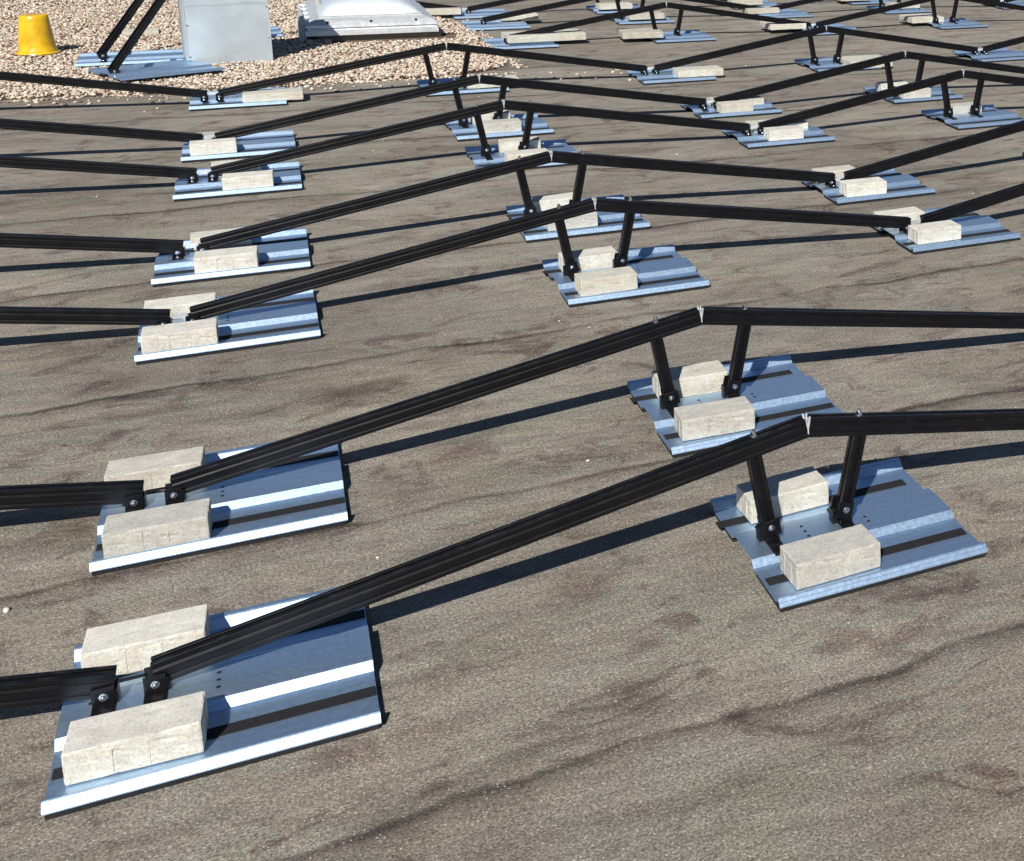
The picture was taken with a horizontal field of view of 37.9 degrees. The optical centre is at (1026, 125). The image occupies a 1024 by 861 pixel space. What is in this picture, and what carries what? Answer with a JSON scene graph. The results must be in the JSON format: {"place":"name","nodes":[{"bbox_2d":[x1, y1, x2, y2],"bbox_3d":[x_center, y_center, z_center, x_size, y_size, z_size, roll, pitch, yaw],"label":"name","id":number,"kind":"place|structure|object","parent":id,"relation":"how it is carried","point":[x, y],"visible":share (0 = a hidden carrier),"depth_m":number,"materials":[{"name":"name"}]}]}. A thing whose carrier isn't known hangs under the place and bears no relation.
{"place":"outdoors","nodes":[
{"label":"outdoors","id":0,"kind":"place"},
{"bbox_2d":[0,0,1023,860],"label":"flat roof","id":1,"kind":"structure","parent":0,"point":[660,678],"depth_m":3.35,"materials":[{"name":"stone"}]},
{"bbox_2d":[0,0,631,108],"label":"gravel","id":2,"kind":"structure","parent":1,"relation":"on","point":[103,18],"depth_m":9.69,"materials":[{"name":"beige gravel"}]},
{"bbox_2d":[13,13,61,56],"bbox_3d":[-7.093,-0.649,9.393,0.283,0.292,0.281,-5,13,-30],"label":"yellow bucket","id":3,"kind":"object","parent":2,"relation":"on","point":[35,35],"visible":0.99,"depth_m":9.32,"materials":[{"name":"plastic"}]},
{"bbox_2d":[123,28,158,35],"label":"garden stone","id":4,"kind":"object","parent":2,"relation":"on","point":[147,31],"visible":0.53,"depth_m":10.50,"materials":[{"name":"grey concrete"}]},
{"bbox_2d":[75,0,282,80],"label":"steep support frame","id":5,"kind":"object","parent":2,"relation":"on","point":[163,62],"visible":0.91,"depth_m":8.94,"materials":[{"name":"silver metal"}]},
{"bbox_2d":[177,0,272,63],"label":"metal duct","id":6,"kind":"object","parent":2,"relation":"on","point":[218,31],"visible":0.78,"depth_m":9.21,"materials":[{"name":"metal"}]},
{"bbox_2d":[297,0,441,40],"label":"skylight","id":7,"kind":"object","parent":2,"relation":"on","point":[340,20],"visible":1,"depth_m":10.63,"materials":[{"name":"plastic"}]},
{"bbox_2d":[3,65,1016,623],"bbox_3d":[-1.582,0.340,6.032,4.612,0.011,7.227,-5,13,-30],"label":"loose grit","id":8,"kind":"object","parent":1,"relation":"on","point":[5,609],"visible":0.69,"depth_m":3.45,"materials":[{"name":"beige gravel"}]},
{"bbox_2d":[0,408,1023,819],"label":"mounting frame","id":9,"kind":"object","parent":1,"relation":"on","point":[276,678],"visible":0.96,"depth_m":2.62,"materials":[{"name":"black metal"}]},
{"bbox_2d":[61,691,208,785],"bbox_3d":[-1.547,1.063,2.284,0.203,0.060,0.102,-5,13,-27],"label":"concrete paver","id":10,"kind":"object","parent":9,"relation":"on","point":[114,742],"visible":1,"depth_m":2.26,"materials":[{"name":"beige concrete"}]},
{"bbox_2d":[80,604,210,675],"bbox_3d":[-1.709,1.004,2.551,0.203,0.060,0.102,-5,13,-28],"label":"concrete paver","id":11,"kind":"object","parent":9,"relation":"on","point":[130,646],"visible":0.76,"depth_m":2.52,"materials":[{"name":"beige concrete"}]},
{"bbox_2d":[736,466,828,523],"bbox_3d":[-0.596,0.899,3.202,0.203,0.060,0.102,-6,14,-33],"label":"concrete paver","id":12,"kind":"object","parent":9,"relation":"on","point":[798,490],"visible":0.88,"depth_m":3.18,"materials":[{"name":"beige concrete"}]},
{"bbox_2d":[780,524,880,589],"bbox_3d":[-0.438,0.960,2.927,0.203,0.060,0.102,-6,14,-31],"label":"concrete paver","id":13,"kind":"object","parent":9,"relation":"on","point":[824,558],"visible":1,"depth_m":2.90,"materials":[{"name":"beige concrete"}]},
{"bbox_2d":[0,303,1023,575],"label":"mounting frame","id":14,"kind":"object","parent":1,"relation":"on","point":[276,489],"visible":0.95,"depth_m":3.37,"materials":[{"name":"black metal"}]},
{"bbox_2d":[104,446,205,492],"bbox_3d":[-2.143,0.853,3.232,0.203,0.060,0.102,-5,13,-28],"label":"concrete paver","id":15,"kind":"object","parent":14,"relation":"on","point":[155,470],"visible":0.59,"depth_m":3.21,"materials":[{"name":"beige concrete"}]},
{"bbox_2d":[101,498,212,557],"bbox_3d":[-1.966,0.911,2.973,0.203,0.060,0.102,-5,13,-28],"label":"concrete paver","id":16,"kind":"object","parent":14,"relation":"on","point":[148,529],"visible":1,"depth_m":2.94,"materials":[{"name":"beige concrete"}]},
{"bbox_2d":[652,360,727,398],"bbox_3d":[-0.994,0.751,3.874,0.203,0.060,0.102,-5,13,-28],"label":"concrete paver","id":17,"kind":"object","parent":14,"relation":"on","point":[697,379],"visible":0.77,"depth_m":3.85,"materials":[{"name":"beige concrete"}]},
{"bbox_2d":[674,396,754,440],"bbox_3d":[-0.861,0.806,3.621,0.203,0.060,0.102,-4,13,-27],"label":"concrete paver","id":18,"kind":"object","parent":14,"relation":"on","point":[712,418],"visible":1,"depth_m":3.59,"materials":[{"name":"beige concrete"}]},
{"bbox_2d":[0,183,1023,364],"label":"mounting frame","id":19,"kind":"object","parent":1,"relation":"on","point":[283,312],"visible":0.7,"depth_m":4.69,"materials":[{"name":"black metal"}]},
{"bbox_2d":[140,318,218,353],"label":"concrete paver","id":20,"kind":"object","parent":19,"relation":"on","point":[165,337],"visible":1,"depth_m":4.08,"materials":[{"name":"beige concrete"}]},
{"bbox_2d":[144,292,216,319],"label":"concrete paver","id":21,"kind":"object","parent":19,"relation":"on","point":[180,304],"visible":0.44,"depth_m":4.33,"materials":[{"name":"beige concrete"}]},
{"bbox_2d":[558,246,617,271],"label":"concrete paver","id":22,"kind":"object","parent":19,"relation":"on","point":[594,258],"visible":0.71,"depth_m":4.95,"materials":[{"name":"grey concrete"}]},
{"bbox_2d":[574,266,637,296],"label":"concrete paver","id":23,"kind":"object","parent":19,"relation":"on","point":[604,281],"visible":1,"depth_m":4.70,"materials":[{"name":"beige concrete"}]},
{"bbox_2d":[873,206,924,229],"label":"concrete paver","id":24,"kind":"object","parent":19,"relation":"on","point":[914,213],"visible":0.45,"depth_m":5.64,"materials":[{"name":"grey concrete"}]},
{"bbox_2d":[908,220,960,244],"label":"concrete paver","id":25,"kind":"object","parent":19,"relation":"on","point":[933,232],"visible":1,"depth_m":5.42,"materials":[{"name":"grey concrete"}]},
{"bbox_2d":[0,120,1023,286],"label":"mounting frame","id":26,"kind":"object","parent":1,"relation":"on","point":[281,244],"visible":0.79,"depth_m":5.39,"materials":[{"name":"black metal"}]},
{"bbox_2d":[190,227,251,251],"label":"concrete paver","id":27,"kind":"object","parent":26,"relation":"on","point":[195,237],"visible":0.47,"depth_m":5.08,"materials":[{"name":"grey concrete"}]},
{"bbox_2d":[193,245,258,273],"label":"concrete paver","id":28,"kind":"object","parent":26,"relation":"on","point":[205,261],"visible":1,"depth_m":4.84,"materials":[{"name":"grey concrete"}]},
{"bbox_2d":[531,192,572,211],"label":"concrete paver","id":29,"kind":"object","parent":26,"relation":"on","point":[544,202],"visible":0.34,"depth_m":5.71,"materials":[{"name":"grey concrete"}]},
{"bbox_2d":[545,211,597,230],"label":"concrete paver","id":30,"kind":"object","parent":26,"relation":"on","point":[587,220],"visible":0.52,"depth_m":5.48,"materials":[{"name":"grey concrete"}]},
{"bbox_2d":[811,165,854,183],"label":"concrete paver","id":31,"kind":"object","parent":26,"relation":"on","point":[838,170],"visible":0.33,"depth_m":6.36,"materials":[{"name":"grey concrete"}]},
{"bbox_2d":[839,177,886,197],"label":"concrete paver","id":32,"kind":"object","parent":26,"relation":"on","point":[862,187],"visible":1,"depth_m":6.13,"materials":[{"name":"grey concrete"}]},
{"bbox_2d":[0,69,1023,201],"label":"mounting frame","id":33,"kind":"object","parent":1,"relation":"on","point":[191,183],"visible":0.98,"depth_m":6.65,"materials":[{"name":"black metal"}]},
{"bbox_2d":[211,159,261,172],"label":"concrete paver","id":34,"kind":"object","parent":33,"relation":"on","point":[214,163],"visible":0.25,"depth_m":6.21,"materials":[{"name":"grey concrete"}]},
{"bbox_2d":[222,170,273,189],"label":"concrete paver","id":35,"kind":"object","parent":33,"relation":"on","point":[245,180],"visible":1,"depth_m":5.97,"materials":[{"name":"grey concrete"}]},
{"bbox_2d":[497,136,540,151],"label":"concrete paver","id":36,"kind":"object","parent":33,"relation":"on","point":[508,144],"visible":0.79,"depth_m":6.80,"materials":[{"name":"beige concrete"}]},
{"bbox_2d":[504,148,548,161],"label":"concrete paver","id":37,"kind":"object","parent":33,"relation":"on","point":[510,155],"visible":0.43,"depth_m":6.54,"materials":[{"name":"grey concrete"}]},
{"bbox_2d":[745,119,807,131],"bbox_3d":[-1.430,0.000,7.509,0.323,0.052,0.163,-5,13,-29],"label":"paving stone","id":38,"kind":"object","parent":33,"relation":"on","point":[803,123],"visible":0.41,"depth_m":7.49,"materials":[{"name":"grey concrete"}]},
{"bbox_2d":[763,125,803,140],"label":"concrete paver","id":39,"kind":"object","parent":33,"relation":"on","point":[778,133],"visible":1,"depth_m":7.26,"materials":[{"name":"beige concrete"}]},
{"bbox_2d":[950,102,981,113],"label":"concrete paver","id":40,"kind":"object","parent":33,"relation":"on","point":[961,108],"visible":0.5,"depth_m":8.07,"materials":[{"name":"beige concrete"}]},
{"bbox_2d":[0,50,1023,162],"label":"mounting frame","id":41,"kind":"object","parent":1,"relation":"on","point":[256,139],"visible":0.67,"depth_m":7.31,"materials":[{"name":"black metal"}]},
{"bbox_2d":[199,131,218,139],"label":"concrete paver","id":42,"kind":"object","parent":41,"relation":"on","point":[208,134],"visible":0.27,"depth_m":6.77,"materials":[{"name":"beige concrete"}]},
{"bbox_2d":[189,137,236,155],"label":"concrete paver","id":43,"kind":"object","parent":41,"relation":"on","point":[212,146],"visible":1,"depth_m":6.60,"materials":[{"name":"beige concrete"}]},
{"bbox_2d":[471,110,510,123],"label":"concrete paver","id":44,"kind":"object","parent":41,"relation":"on","point":[506,115],"visible":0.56,"depth_m":7.46,"materials":[{"name":"beige concrete"}]},
{"bbox_2d":[482,118,521,133],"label":"concrete paver","id":45,"kind":"object","parent":41,"relation":"on","point":[503,125],"visible":0.82,"depth_m":7.26,"materials":[{"name":"beige concrete"}]},
{"bbox_2d":[716,100,753,112],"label":"concrete paver","id":46,"kind":"object","parent":41,"relation":"on","point":[734,106],"visible":1,"depth_m":7.97,"materials":[{"name":"beige concrete"}]},
{"bbox_2d":[707,95,763,106],"bbox_3d":[-1.819,-0.151,8.196,0.323,0.052,0.163,-5,13,-28],"label":"paving stone","id":47,"kind":"object","parent":41,"relation":"on","point":[757,99],"visible":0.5,"depth_m":8.18,"materials":[{"name":"grey concrete"}]},
{"bbox_2d":[875,80,907,90],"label":"concrete paver","id":48,"kind":"object","parent":41,"relation":"on","point":[881,85],"visible":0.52,"depth_m":8.81,"materials":[{"name":"beige concrete"}]},
{"bbox_2d":[897,87,930,98],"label":"concrete paver","id":49,"kind":"object","parent":41,"relation":"on","point":[924,92],"visible":0.64,"depth_m":8.60,"materials":[{"name":"beige concrete"}]},
{"bbox_2d":[0,26,1023,110],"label":"mounting frame","id":50,"kind":"object","parent":1,"relation":"on","point":[231,96],"visible":0.94,"depth_m":8.69,"materials":[{"name":"black metal"}]},
{"bbox_2d":[242,87,303,102],"bbox_3d":[-4.610,-0.189,8.030,0.323,0.052,0.163,-5,13,-29],"label":"paving stone","id":51,"kind":"object","parent":50,"relation":"on","point":[265,95],"visible":1,"depth_m":7.98,"materials":[{"name":"grey concrete"}]},
{"bbox_2d":[467,75,518,88],"bbox_3d":[-3.528,-0.290,8.659,0.323,0.052,0.163,-5,13,-30],"label":"paving stone","id":52,"kind":"object","parent":50,"relation":"on","point":[476,86],"visible":0.35,"depth_m":8.57,"materials":[{"name":"grey concrete"}]},
{"bbox_2d":[673,65,723,77],"bbox_3d":[-2.320,-0.383,9.266,0.323,0.052,0.163,-5,13,-27],"label":"paving stone","id":53,"kind":"object","parent":50,"relation":"on","point":[697,71],"visible":1,"depth_m":9.21,"materials":[{"name":"grey concrete"}]},
{"bbox_2d":[840,54,892,66],"bbox_3d":[-1.220,-0.485,9.904,0.333,0.052,0.303,-4,13,-26],"label":"paving stone","id":54,"kind":"object","parent":50,"relation":"on","point":[845,60],"visible":0.51,"depth_m":9.86,"materials":[{"name":"grey concrete"}]},
{"bbox_2d":[416,0,894,19],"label":"mounting frame","id":55,"kind":"object","parent":1,"relation":"on","point":[479,11],"visible":0.45,"depth_m":12.36,"materials":[{"name":"black metal"}]},
{"bbox_2d":[425,7,460,14],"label":"paving stone","id":56,"kind":"object","parent":55,"relation":"on","point":[445,11],"visible":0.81,"depth_m":12.01,"materials":[{"name":"grey concrete"}]},
{"bbox_2d":[595,2,632,9],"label":"paving stone","id":57,"kind":"object","parent":55,"relation":"on","point":[612,5],"visible":0.92,"depth_m":12.75,"materials":[{"name":"grey concrete"}]},
{"bbox_2d":[727,0,762,4],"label":"paving stone","id":58,"kind":"object","parent":55,"relation":"on","point":[753,2],"visible":0.71,"depth_m":13.35,"materials":[{"name":"grey concrete"}]},
{"bbox_2d":[838,0,867,0],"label":"paving stone","id":59,"kind":"object","parent":55,"relation":"on","point":[852,0],"visible":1,"depth_m":13.97,"materials":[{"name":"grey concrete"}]},
{"bbox_2d":[461,0,1023,30],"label":"mounting frame","id":60,"kind":"object","parent":1,"relation":"on","point":[491,23],"visible":0.69,"depth_m":12.06,"materials":[{"name":"black metal"}]},
{"bbox_2d":[498,12,538,20],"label":"paving stone","id":61,"kind":"object","parent":60,"relation":"on","point":[532,16],"visible":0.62,"depth_m":11.79,"materials":[{"name":"grey concrete"}]},
{"bbox_2d":[625,11,664,19],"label":"paving stone","id":62,"kind":"object","parent":60,"relation":"on","point":[646,15],"visible":0.76,"depth_m":12.05,"materials":[{"name":"grey concrete"}]},
{"bbox_2d":[743,6,779,13],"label":"paving stone","id":63,"kind":"object","parent":60,"relation":"on","point":[767,9],"visible":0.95,"depth_m":12.69,"materials":[{"name":"grey concrete"}]},
{"bbox_2d":[885,2,919,8],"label":"paving stone","id":64,"kind":"object","parent":60,"relation":"on","point":[892,3],"visible":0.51,"depth_m":13.45,"materials":[{"name":"grey concrete"}]},
{"bbox_2d":[482,0,1023,49],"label":"mounting frame","id":65,"kind":"object","parent":1,"relation":"on","point":[676,35],"visible":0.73,"depth_m":11.23,"materials":[{"name":"black metal"}]},
{"bbox_2d":[501,29,585,42],"bbox_3d":[-3.923,-0.731,10.659,0.604,0.057,0.303,-6,14,-31],"label":"paving stone","id":66,"kind":"object","parent":65,"relation":"on","point":[568,34],"visible":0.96,"depth_m":10.55,"materials":[{"name":"grey concrete"}]},
{"bbox_2d":[617,27,663,38],"bbox_3d":[-3.232,-0.774,10.973,0.333,0.052,0.303,-4,13,-25],"label":"paving stone","id":67,"kind":"object","parent":65,"relation":"on","point":[631,33],"visible":0.99,"depth_m":10.88,"materials":[{"name":"grey concrete"}]},
{"bbox_2d":[760,19,805,29],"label":"paving stone","id":68,"kind":"object","parent":65,"relation":"on","point":[771,25],"visible":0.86,"depth_m":11.62,"materials":[{"name":"grey concrete"}]},
{"bbox_2d":[899,13,943,22],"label":"paving stone","id":69,"kind":"object","parent":65,"relation":"on","point":[920,18],"visible":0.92,"depth_m":12.36,"materials":[{"name":"grey concrete"}]}
]}

